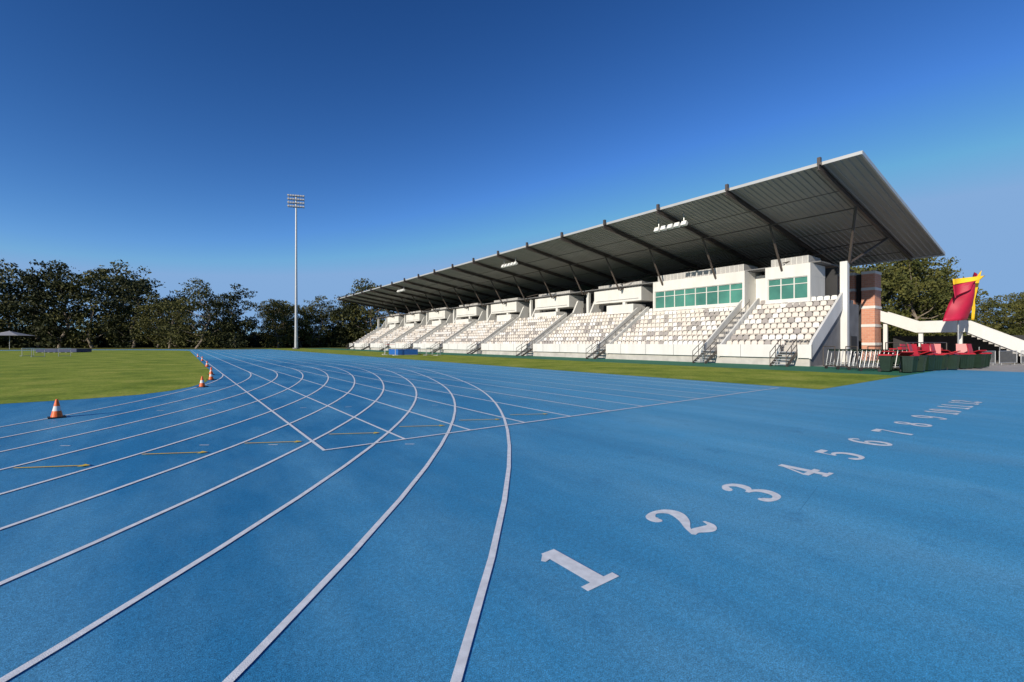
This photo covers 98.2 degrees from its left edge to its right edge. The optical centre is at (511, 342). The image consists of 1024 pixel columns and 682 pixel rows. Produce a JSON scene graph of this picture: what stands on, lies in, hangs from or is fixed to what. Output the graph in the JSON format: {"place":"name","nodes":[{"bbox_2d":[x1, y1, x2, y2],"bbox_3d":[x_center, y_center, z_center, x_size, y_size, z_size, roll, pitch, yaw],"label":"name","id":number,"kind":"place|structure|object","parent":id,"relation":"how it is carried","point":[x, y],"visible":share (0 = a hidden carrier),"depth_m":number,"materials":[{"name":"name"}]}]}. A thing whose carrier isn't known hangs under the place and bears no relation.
{"place":"outdoors","nodes":[
{"label":"outdoors","id":0,"kind":"place"},
{"bbox_2d":[0,347,975,388],"bbox_3d":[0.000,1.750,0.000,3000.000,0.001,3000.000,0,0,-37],"label":"ground","id":1,"kind":"structure","parent":0,"point":[229,348],"depth_m":134.85,"materials":[{"name":"green plant"}]},
{"bbox_2d":[0,331,33,348],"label":"shade canopy","id":2,"kind":"object","parent":1,"relation":"on","point":[9,333],"visible":0.87,"depth_m":120.80,"materials":[{"name":"fabric"}]},
{"bbox_2d":[0,258,36,331],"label":"eucalyptus tree","id":3,"kind":"object","parent":1,"relation":"on","point":[13,270],"visible":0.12,"depth_m":165.91,"materials":[{"name":"green plant"}]},
{"bbox_2d":[0,268,37,338],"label":"eucalyptus tree","id":4,"kind":"object","parent":1,"relation":"on","point":[4,286],"visible":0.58,"depth_m":145.70,"materials":[{"name":"green plant"}]},
{"bbox_2d":[0,259,85,347],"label":"eucalyptus tree","id":5,"kind":"object","parent":1,"relation":"on","point":[31,341],"visible":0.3,"depth_m":146.32,"materials":[{"name":"green plant"}]},
{"bbox_2d":[1,261,96,347],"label":"eucalyptus tree","id":6,"kind":"object","parent":1,"relation":"on","point":[35,297],"visible":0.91,"depth_m":141.81,"materials":[{"name":"green plant"}]},
{"bbox_2d":[35,269,131,347],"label":"eucalyptus tree","id":7,"kind":"object","parent":1,"relation":"on","point":[90,327],"visible":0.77,"depth_m":145.85,"materials":[{"name":"green plant"}]},
{"bbox_2d":[0,350,209,403],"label":"infield grass","id":8,"kind":"structure","parent":1,"relation":"on","point":[26,377],"depth_m":25.10,"materials":[{"name":"green plant"}]},
{"bbox_2d":[31,348,44,356],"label":"hurdle","id":9,"kind":"object","parent":8,"relation":"on","point":[37,348],"visible":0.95,"depth_m":54.14,"materials":[{"name":"metal"}]},
{"bbox_2d":[36,349,91,352],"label":"landing mat","id":10,"kind":"object","parent":8,"relation":"on","point":[62,350],"visible":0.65,"depth_m":78.99,"materials":[{"name":"blue plastic"}]},
{"bbox_2d":[70,259,165,340],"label":"eucalyptus tree","id":11,"kind":"object","parent":1,"relation":"on","point":[110,270],"visible":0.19,"depth_m":166.46,"materials":[{"name":"green plant"}]},
{"bbox_2d":[90,273,174,347],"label":"eucalyptus tree","id":12,"kind":"object","parent":1,"relation":"on","point":[129,288],"visible":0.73,"depth_m":146.31,"materials":[{"name":"green plant"}]},
{"bbox_2d":[122,293,186,347],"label":"eucalyptus tree","id":13,"kind":"object","parent":1,"relation":"on","point":[140,309],"visible":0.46,"depth_m":137.35,"materials":[{"name":"green plant"}]},
{"bbox_2d":[132,300,196,347],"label":"eucalyptus tree","id":14,"kind":"object","parent":1,"relation":"on","point":[149,323],"visible":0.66,"depth_m":134.07,"materials":[{"name":"green plant"}]},
{"bbox_2d":[152,290,198,347],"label":"eucalyptus tree","id":15,"kind":"object","parent":1,"relation":"on","point":[175,300],"visible":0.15,"depth_m":157.79,"materials":[{"name":"green plant"}]},
{"bbox_2d":[0,319,363,347],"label":"distant undergrowth","id":16,"kind":"object","parent":1,"relation":"on","point":[254,340],"visible":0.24,"depth_m":161.09,"materials":[{"name":"green plant"}]},
{"bbox_2d":[152,278,234,348],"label":"eucalyptus tree","id":17,"kind":"object","parent":1,"relation":"on","point":[200,306],"visible":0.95,"depth_m":130.75,"materials":[{"name":"green plant"}]},
{"bbox_2d":[193,293,239,347],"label":"eucalyptus tree","id":18,"kind":"object","parent":1,"relation":"on","point":[206,321],"visible":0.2,"depth_m":148.54,"materials":[{"name":"green plant"}]},
{"bbox_2d":[199,283,260,348],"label":"eucalyptus tree","id":19,"kind":"object","parent":1,"relation":"on","point":[239,324],"visible":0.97,"depth_m":135.78,"materials":[{"name":"green plant"}]},
{"bbox_2d":[253,301,293,347],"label":"eucalyptus tree","id":20,"kind":"object","parent":1,"relation":"on","point":[283,316],"visible":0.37,"depth_m":152.89,"materials":[{"name":"green plant"}]},
{"bbox_2d":[251,299,309,347],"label":"eucalyptus tree","id":21,"kind":"object","parent":1,"relation":"on","point":[272,305],"visible":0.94,"depth_m":149.03,"materials":[{"name":"green plant"}]},
{"bbox_2d":[263,300,299,346],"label":"eucalyptus tree","id":22,"kind":"object","parent":1,"relation":"on","point":[286,316],"visible":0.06,"depth_m":163.95,"materials":[{"name":"green plant"}]},
{"bbox_2d":[281,305,325,347],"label":"eucalyptus tree","id":23,"kind":"object","parent":1,"relation":"on","point":[300,312],"visible":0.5,"depth_m":157.54,"materials":[{"name":"green plant"}]},
{"bbox_2d":[291,303,327,347],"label":"eucalyptus tree","id":24,"kind":"object","parent":1,"relation":"on","point":[315,321],"visible":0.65,"depth_m":158.62,"materials":[{"name":"green plant"}]},
{"bbox_2d":[301,294,338,347],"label":"eucalyptus tree","id":25,"kind":"object","parent":1,"relation":"on","point":[312,316],"visible":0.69,"depth_m":160.10,"materials":[{"name":"green plant"}]},
{"bbox_2d":[323,302,356,347],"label":"eucalyptus tree","id":26,"kind":"object","parent":1,"relation":"on","point":[339,333],"visible":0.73,"depth_m":162.16,"materials":[{"name":"green plant"}]},
{"bbox_2d":[324,300,361,335],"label":"eucalyptus tree","id":27,"kind":"object","parent":1,"relation":"on","point":[335,301],"visible":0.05,"depth_m":173.05,"materials":[{"name":"green plant"}]},
{"bbox_2d":[328,278,381,340],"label":"eucalyptus tree","id":28,"kind":"object","parent":1,"relation":"on","point":[357,319],"visible":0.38,"depth_m":162.68,"materials":[{"name":"green plant"}]},
{"bbox_2d":[334,285,384,341],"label":"eucalyptus tree","id":29,"kind":"object","parent":1,"relation":"on","point":[347,310],"visible":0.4,"depth_m":163.74,"materials":[{"name":"green plant"}]},
{"bbox_2d":[365,308,399,332],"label":"eucalyptus tree","id":30,"kind":"object","parent":1,"relation":"on","point":[383,320],"visible":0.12,"depth_m":163.62,"materials":[{"name":"green plant"}]},
{"bbox_2d":[274,348,899,388],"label":"grass verge","id":31,"kind":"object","parent":1,"relation":"on","point":[804,379],"depth_m":27.82,"materials":[{"name":"green plant"}]},
{"bbox_2d":[287,194,303,348],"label":"stadium light tower","id":32,"kind":"structure","parent":31,"relation":"on","point":[296,299],"depth_m":124.73,"materials":[{"name":"metal"}]},
{"bbox_2d":[382,339,395,354],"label":"jump stand","id":33,"kind":"object","parent":31,"relation":"on","point":[389,344],"visible":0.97,"depth_m":62.98,"materials":[{"name":"white metal"}]},
{"bbox_2d":[389,349,417,354],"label":"jump mat","id":34,"kind":"object","parent":31,"relation":"on","point":[405,351],"visible":0.92,"depth_m":62.55,"materials":[{"name":"blue plastic"}]},
{"bbox_2d":[307,348,930,375],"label":"synthetic green strip","id":35,"kind":"object","parent":1,"relation":"on","point":[813,368],"visible":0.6,"depth_m":35.52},
{"bbox_2d":[823,346,881,368],"bbox_3d":[22.658,0.977,29.452,3.281,1.526,1.170,0,0,1],"label":"hurdle trolley","id":36,"kind":"object","parent":35,"relation":"on","point":[837,366],"visible":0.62,"depth_m":29.11,"materials":[{"name":"metal"}]},
{"bbox_2d":[845,346,907,370],"bbox_3d":[22.811,0.977,27.550,3.281,1.526,1.170,0,0,6],"label":"hurdle trolley","id":37,"kind":"object","parent":35,"relation":"on","point":[866,365],"visible":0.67,"depth_m":27.27,"materials":[{"name":"metal"}]},
{"bbox_2d":[877,354,894,371],"bbox_3d":[22.368,1.209,26.549,0.560,1.058,0.740,0,0,-34],"label":"wheelie bin","id":38,"kind":"object","parent":35,"relation":"on","point":[886,362],"visible":1,"depth_m":26.38,"materials":[{"name":"green plastic"}]},
{"bbox_2d":[880,351,893,353],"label":"wheelie bin","id":39,"kind":"object","parent":35,"relation":"on","point":[886,352],"visible":0.02,"depth_m":27.05,"materials":[{"name":"red plastic"}]},
{"bbox_2d":[892,354,900,369],"bbox_3d":[23.828,1.209,27.506,0.560,1.058,0.740,0,0,-33],"label":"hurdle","id":40,"kind":"object","parent":35,"relation":"on","point":[897,361],"visible":0.18,"depth_m":27.32,"materials":[{"name":"white plastic"}]},
{"bbox_2d":[899,351,914,372],"bbox_3d":[22.779,1.115,25.634,0.560,1.244,0.720,0,0,30],"label":"wheelie bin","id":41,"kind":"object","parent":35,"relation":"on","point":[906,361],"visible":1,"depth_m":25.43,"materials":[{"name":"green plastic"}]},
{"bbox_2d":[911,354,919,371],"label":"wheelie bin","id":42,"kind":"object","parent":35,"relation":"on","point":[915,361],"visible":0.23,"depth_m":25.74,"materials":[{"name":"green plastic"}]},
{"bbox_2d":[907,344,926,370],"bbox_3d":[24.136,0.907,26.407,0.560,1.661,0.806,0,0,-34],"label":"wheelie bin","id":43,"kind":"object","parent":35,"relation":"on","point":[921,364],"visible":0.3,"depth_m":26.14,"materials":[{"name":"green plastic"}]},
{"bbox_2d":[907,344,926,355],"bbox_3d":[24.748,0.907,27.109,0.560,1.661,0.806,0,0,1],"label":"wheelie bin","id":44,"kind":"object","parent":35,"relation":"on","point":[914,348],"visible":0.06,"depth_m":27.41,"materials":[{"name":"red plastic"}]},
{"bbox_2d":[919,351,936,370],"bbox_3d":[25.528,1.115,27.338,0.560,1.244,0.720,0,0,-13],"label":"wheelie bin","id":45,"kind":"object","parent":35,"relation":"on","point":[930,361],"visible":0.48,"depth_m":27.06,"materials":[{"name":"green plastic"}]},
{"bbox_2d":[337,151,944,366],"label":"grandstand","id":46,"kind":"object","parent":1,"relation":"on","point":[747,273],"visible":1,"depth_m":44.90,"materials":[{"name":"paint"}]},
{"bbox_2d":[849,262,917,348],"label":"eucalyptus tree","id":47,"kind":"object","parent":1,"relation":"on","point":[891,283],"visible":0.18,"depth_m":60.17,"materials":[{"name":"green plant"}]},
{"bbox_2d":[875,257,975,344],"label":"eucalyptus tree","id":48,"kind":"object","parent":1,"relation":"on","point":[935,291],"visible":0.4,"depth_m":63.66,"materials":[{"name":"green plant"}]},
{"bbox_2d":[895,267,974,335],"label":"eucalyptus tree","id":49,"kind":"object","parent":1,"relation":"on","point":[942,291],"visible":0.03,"depth_m":72.42,"materials":[{"name":"green plant"}]},
{"bbox_2d":[883,256,988,335],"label":"eucalyptus tree","id":50,"kind":"object","parent":1,"relation":"on","point":[925,310],"visible":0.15,"depth_m":67.25,"materials":[{"name":"green plant"}]},
{"bbox_2d":[881,323,1012,348],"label":"hedge undergrowth","id":51,"kind":"object","parent":1,"relation":"on","point":[1001,325],"depth_m":75.71,"materials":[{"name":"green plant"}]},
{"bbox_2d":[951,289,990,335],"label":"eucalyptus tree","id":52,"kind":"object","parent":1,"relation":"on","point":[976,300],"depth_m":74.61,"materials":[{"name":"green plant"}]},
{"bbox_2d":[970,295,1018,334],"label":"eucalyptus tree","id":53,"kind":"object","parent":1,"relation":"on","point":[990,304],"visible":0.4,"depth_m":76.64,"materials":[{"name":"green plant"}]},
{"bbox_2d":[991,292,1023,332],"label":"eucalyptus tree","id":54,"kind":"object","parent":1,"relation":"on","point":[1011,302],"visible":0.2,"depth_m":78.47,"materials":[{"name":"green plant"}]},
{"bbox_2d":[1001,292,1022,328],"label":"eucalyptus tree","id":55,"kind":"object","parent":1,"relation":"on","point":[1010,305],"visible":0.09,"depth_m":85.99,"materials":[{"name":"green plant"}]},
{"bbox_2d":[1003,298,1023,334],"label":"eucalyptus tree","id":56,"kind":"object","parent":1,"relation":"on","point":[1018,327],"visible":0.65,"depth_m":69.19,"materials":[{"name":"green plant"}]},
{"bbox_2d":[0,349,1023,681],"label":"athletics track","id":57,"kind":"structure","parent":0,"point":[900,559],"depth_m":4.14,"materials":[{"name":"blue rubber"}]},
{"bbox_2d":[47,399,65,418],"bbox_3d":[-10.585,1.525,10.319,0.300,0.430,0.300,0,0,42],"label":"traffic cone","id":58,"kind":"object","parent":57,"relation":"on","point":[56,412],"visible":1,"depth_m":10.28,"materials":[{"name":"orange plastic"}]},
{"bbox_2d":[0,349,207,350],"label":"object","id":59,"kind":"object","parent":57,"relation":"attached to","point":[133,349],"visible":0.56,"depth_m":114.70,"materials":[{"name":"blue rubber"}]},
{"bbox_2d":[197,376,208,386],"bbox_3d":[-12.200,1.525,17.472,0.300,0.430,0.300,0,0,4],"label":"traffic cone","id":60,"kind":"object","parent":57,"relation":"on","point":[202,384],"visible":1,"depth_m":17.42,"materials":[{"name":"orange plastic"}]},
{"bbox_2d":[206,371,215,379],"bbox_3d":[-14.102,1.525,20.794,0.300,0.430,0.300,0,0,11],"label":"traffic cone","id":61,"kind":"object","parent":57,"relation":"on","point":[211,376],"visible":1,"depth_m":20.74,"materials":[{"name":"orange plastic"}]},
{"bbox_2d":[0,349,510,681],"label":"bend lane lines","id":62,"kind":"object","parent":57,"relation":"on","point":[457,674],"visible":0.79,"depth_m":3.94,"materials":[{"name":"white paint"}]},
{"bbox_2d":[15,413,545,467],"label":"yellow hurdle marks","id":63,"kind":"object","parent":57,"relation":"on","point":[254,442],"visible":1,"depth_m":7.05,"materials":[{"name":"paint"}]},
{"bbox_2d":[191,350,774,449],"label":"sprint lane lines","id":64,"kind":"object","parent":57,"relation":"on","point":[307,437],"visible":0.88,"depth_m":15.15,"materials":[{"name":"white paint"}]},
{"bbox_2d":[325,388,773,449],"bbox_3d":[3.610,1.730,12.107,16.620,0.001,0.055,0,0,-37],"label":"start line","id":65,"kind":"object","parent":57,"relation":"on","point":[519,423],"visible":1,"depth_m":9.28,"materials":[{"name":"white paint"}]},
{"bbox_2d":[541,549,617,590],"bbox_3d":[0.480,1.737,3.450,0.335,0.002,0.617,0,0,-37],"label":"lane number","id":66,"kind":"object","parent":57,"relation":"on","point":[594,578],"visible":1,"depth_m":3.39,"materials":[{"name":"white paint"}]},
{"bbox_2d":[646,509,716,534],"bbox_3d":[1.634,1.737,4.314,0.438,0.001,0.634,0,0,-37],"label":"lane number","id":67,"kind":"object","parent":57,"relation":"on","point":[682,518],"visible":1,"depth_m":4.34,"materials":[{"name":"white paint"}]},
{"bbox_2d":[722,484,780,501],"bbox_3d":[2.785,1.737,5.182,0.428,0.001,0.626,0,0,-37],"label":"lane number","id":68,"kind":"object","parent":57,"relation":"on","point":[775,495],"visible":1,"depth_m":5.22,"materials":[{"name":"white paint"}]},
{"bbox_2d":[778,464,832,476],"bbox_3d":[3.947,1.736,6.037,0.416,0.004,0.612,0,0,-37],"label":"lane number","id":69,"kind":"object","parent":57,"relation":"on","point":[809,472],"visible":1,"depth_m":6.02,"materials":[{"name":"white paint"}]},
{"bbox_2d":[815,449,864,459],"bbox_3d":[5.107,1.737,6.909,0.444,0.002,0.614,0,0,-37],"label":"lane number","id":70,"kind":"object","parent":57,"relation":"on","point":[835,453],"visible":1,"depth_m":6.95,"materials":[{"name":"white paint"}]},
{"bbox_2d":[848,438,891,445],"bbox_3d":[6.257,1.738,7.772,0.439,0.001,0.624,0,0,-37],"label":"lane number","id":71,"kind":"object","parent":57,"relation":"on","point":[867,442],"visible":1,"depth_m":7.73,"materials":[{"name":"white paint"}]},
{"bbox_2d":[871,429,912,434],"bbox_3d":[7.404,1.737,8.633,0.367,0.002,0.603,0,0,-37],"label":"lane number","id":72,"kind":"object","parent":57,"relation":"on","point":[877,430],"visible":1,"depth_m":8.68,"materials":[{"name":"white paint"}]},
{"bbox_2d":[894,422,931,426],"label":"lane number","id":73,"kind":"object","parent":57,"relation":"on","point":[914,424],"visible":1,"depth_m":9.54,"materials":[{"name":"white paint"}]},
{"bbox_2d":[911,415,945,418],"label":"lane number","id":74,"kind":"object","parent":57,"relation":"on","point":[925,417],"visible":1,"depth_m":10.46,"materials":[{"name":"white paint"}]},
{"bbox_2d":[926,409,960,414],"bbox_3d":[10.909,1.736,11.227,0.878,0.004,0.622,0,0,-37],"label":"lane number","id":75,"kind":"object","parent":57,"relation":"on","point":[944,412],"visible":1,"depth_m":11.20,"materials":[{"name":"white paint"}]},
{"bbox_2d":[939,404,973,408],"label":"lane number","id":76,"kind":"object","parent":57,"relation":"on","point":[956,407],"visible":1,"depth_m":12.07,"materials":[{"name":"white paint"}]},
{"bbox_2d":[951,400,981,404],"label":"lane number","id":77,"kind":"object","parent":57,"relation":"on","point":[958,401],"visible":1,"depth_m":12.90,"materials":[{"name":"white paint"}]},
{"bbox_2d":[0,0,1023,334],"label":"sky","id":78,"kind":"structure","parent":0,"point":[172,138],"materials":[{"name":"blue"}]},
{"bbox_2d":[821,362,1023,371],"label":"paving","id":79,"kind":"structure","parent":0,"point":[1008,368],"depth_m":30.03,"materials":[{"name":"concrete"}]},
{"bbox_2d":[885,342,946,353],"bbox_3d":[29.175,0.850,31.974,6.070,1.780,1.270,0,0,-27],"label":"storage rack","id":80,"kind":"object","parent":79,"relation":"on","point":[918,348],"visible":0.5,"depth_m":31.07,"materials":[{"name":"paint"}]},
{"bbox_2d":[921,344,929,350],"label":"wheelie bin","id":81,"kind":"object","parent":79,"relation":"on","point":[925,347],"visible":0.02,"depth_m":30.44,"materials":[{"name":"red plastic"}]},
{"bbox_2d":[927,353,943,369],"bbox_3d":[26.511,1.209,27.845,0.560,1.058,0.740,0,0,11],"label":"wheelie bin","id":82,"kind":"object","parent":79,"relation":"on","point":[938,361],"visible":0.59,"depth_m":27.57,"materials":[{"name":"green plastic"}]},
{"bbox_2d":[930,344,940,353],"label":"wheelie bin","id":83,"kind":"object","parent":79,"relation":"on","point":[938,348],"visible":0.12,"depth_m":30.73,"materials":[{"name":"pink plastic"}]},
{"bbox_2d":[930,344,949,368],"bbox_3d":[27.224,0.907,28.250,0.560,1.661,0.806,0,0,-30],"label":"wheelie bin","id":84,"kind":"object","parent":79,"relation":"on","point":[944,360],"visible":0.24,"depth_m":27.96,"materials":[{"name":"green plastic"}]},
{"bbox_2d":[880,311,1023,363],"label":"white staircase","id":85,"kind":"structure","parent":79,"relation":"on","point":[988,339],"depth_m":40.14,"materials":[{"name":"concrete"}]},
{"bbox_2d":[944,351,960,369],"bbox_3d":[28.063,1.115,28.294,0.560,1.244,0.720,0,0,-31],"label":"wheelie bin","id":86,"kind":"object","parent":79,"relation":"on","point":[953,361],"visible":0.82,"depth_m":28.09,"materials":[{"name":"green plastic"}]},
{"bbox_2d":[956,344,966,352],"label":"wheelie bin","id":87,"kind":"object","parent":79,"relation":"on","point":[961,348],"visible":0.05,"depth_m":31.63,"materials":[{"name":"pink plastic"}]},
{"bbox_2d":[943,270,983,343],"bbox_3d":[36.451,-2.050,35.730,3.042,7.600,1.484,0,0,6],"label":"promotional banner","id":88,"kind":"object","parent":79,"relation":"on","point":[961,304],"visible":0.99,"depth_m":35.73,"materials":[{"name":"red fabric"}]},
{"bbox_2d":[958,353,969,368],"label":"wheelie bin","id":89,"kind":"object","parent":79,"relation":"on","point":[964,360],"visible":0.64,"depth_m":29.02,"materials":[{"name":"green plastic"}]},
{"bbox_2d":[967,353,975,368],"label":"wheelie bin","id":90,"kind":"object","parent":79,"relation":"on","point":[971,360],"visible":0.52,"depth_m":29.42,"materials":[{"name":"green plastic"}]},
{"bbox_2d":[966,344,985,367],"bbox_3d":[31.305,0.907,29.926,0.560,1.661,0.806,0,0,-23],"label":"wheelie bin","id":91,"kind":"object","parent":79,"relation":"on","point":[979,359],"visible":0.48,"depth_m":29.70,"materials":[{"name":"green plastic"}]},
{"bbox_2d":[973,350,986,365],"bbox_3d":[32.103,1.115,30.594,0.560,1.244,0.720,0,0,-1],"label":"wheelie bin","id":92,"kind":"object","parent":79,"relation":"on","point":[977,351],"visible":0.18,"depth_m":30.38,"materials":[{"name":"red plastic"}]},
{"bbox_2d":[977,352,988,366],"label":"wheelie bin","id":93,"kind":"object","parent":79,"relation":"on","point":[986,360],"visible":0.2,"depth_m":30.60,"materials":[{"name":"green plastic"}]},
{"bbox_2d":[984,352,991,366],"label":"wheelie bin","id":94,"kind":"object","parent":79,"relation":"on","point":[989,358],"visible":0.15,"depth_m":31.12,"materials":[{"name":"green plastic"}]},
{"bbox_2d":[984,351,997,365],"bbox_3d":[36.000,1.177,33.693,2.450,1.125,0.600,0,0,-20],"label":"crowd barrier","id":95,"kind":"object","parent":79,"relation":"on","point":[993,358],"visible":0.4,"depth_m":34.02,"materials":[{"name":"metal"}]},
{"bbox_2d":[999,351,1016,365],"bbox_3d":[38.542,1.177,34.466,2.450,1.125,0.600,0,0,-20],"label":"crowd barrier","id":96,"kind":"object","parent":79,"relation":"on","point":[1009,362],"visible":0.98,"depth_m":34.72,"materials":[{"name":"metal"}]},
{"bbox_2d":[1018,351,1023,364],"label":"crowd barrier","id":97,"kind":"object","parent":79,"relation":"on","point":[1021,356],"visible":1,"depth_m":34.90,"materials":[{"name":"metal"}]}
]}

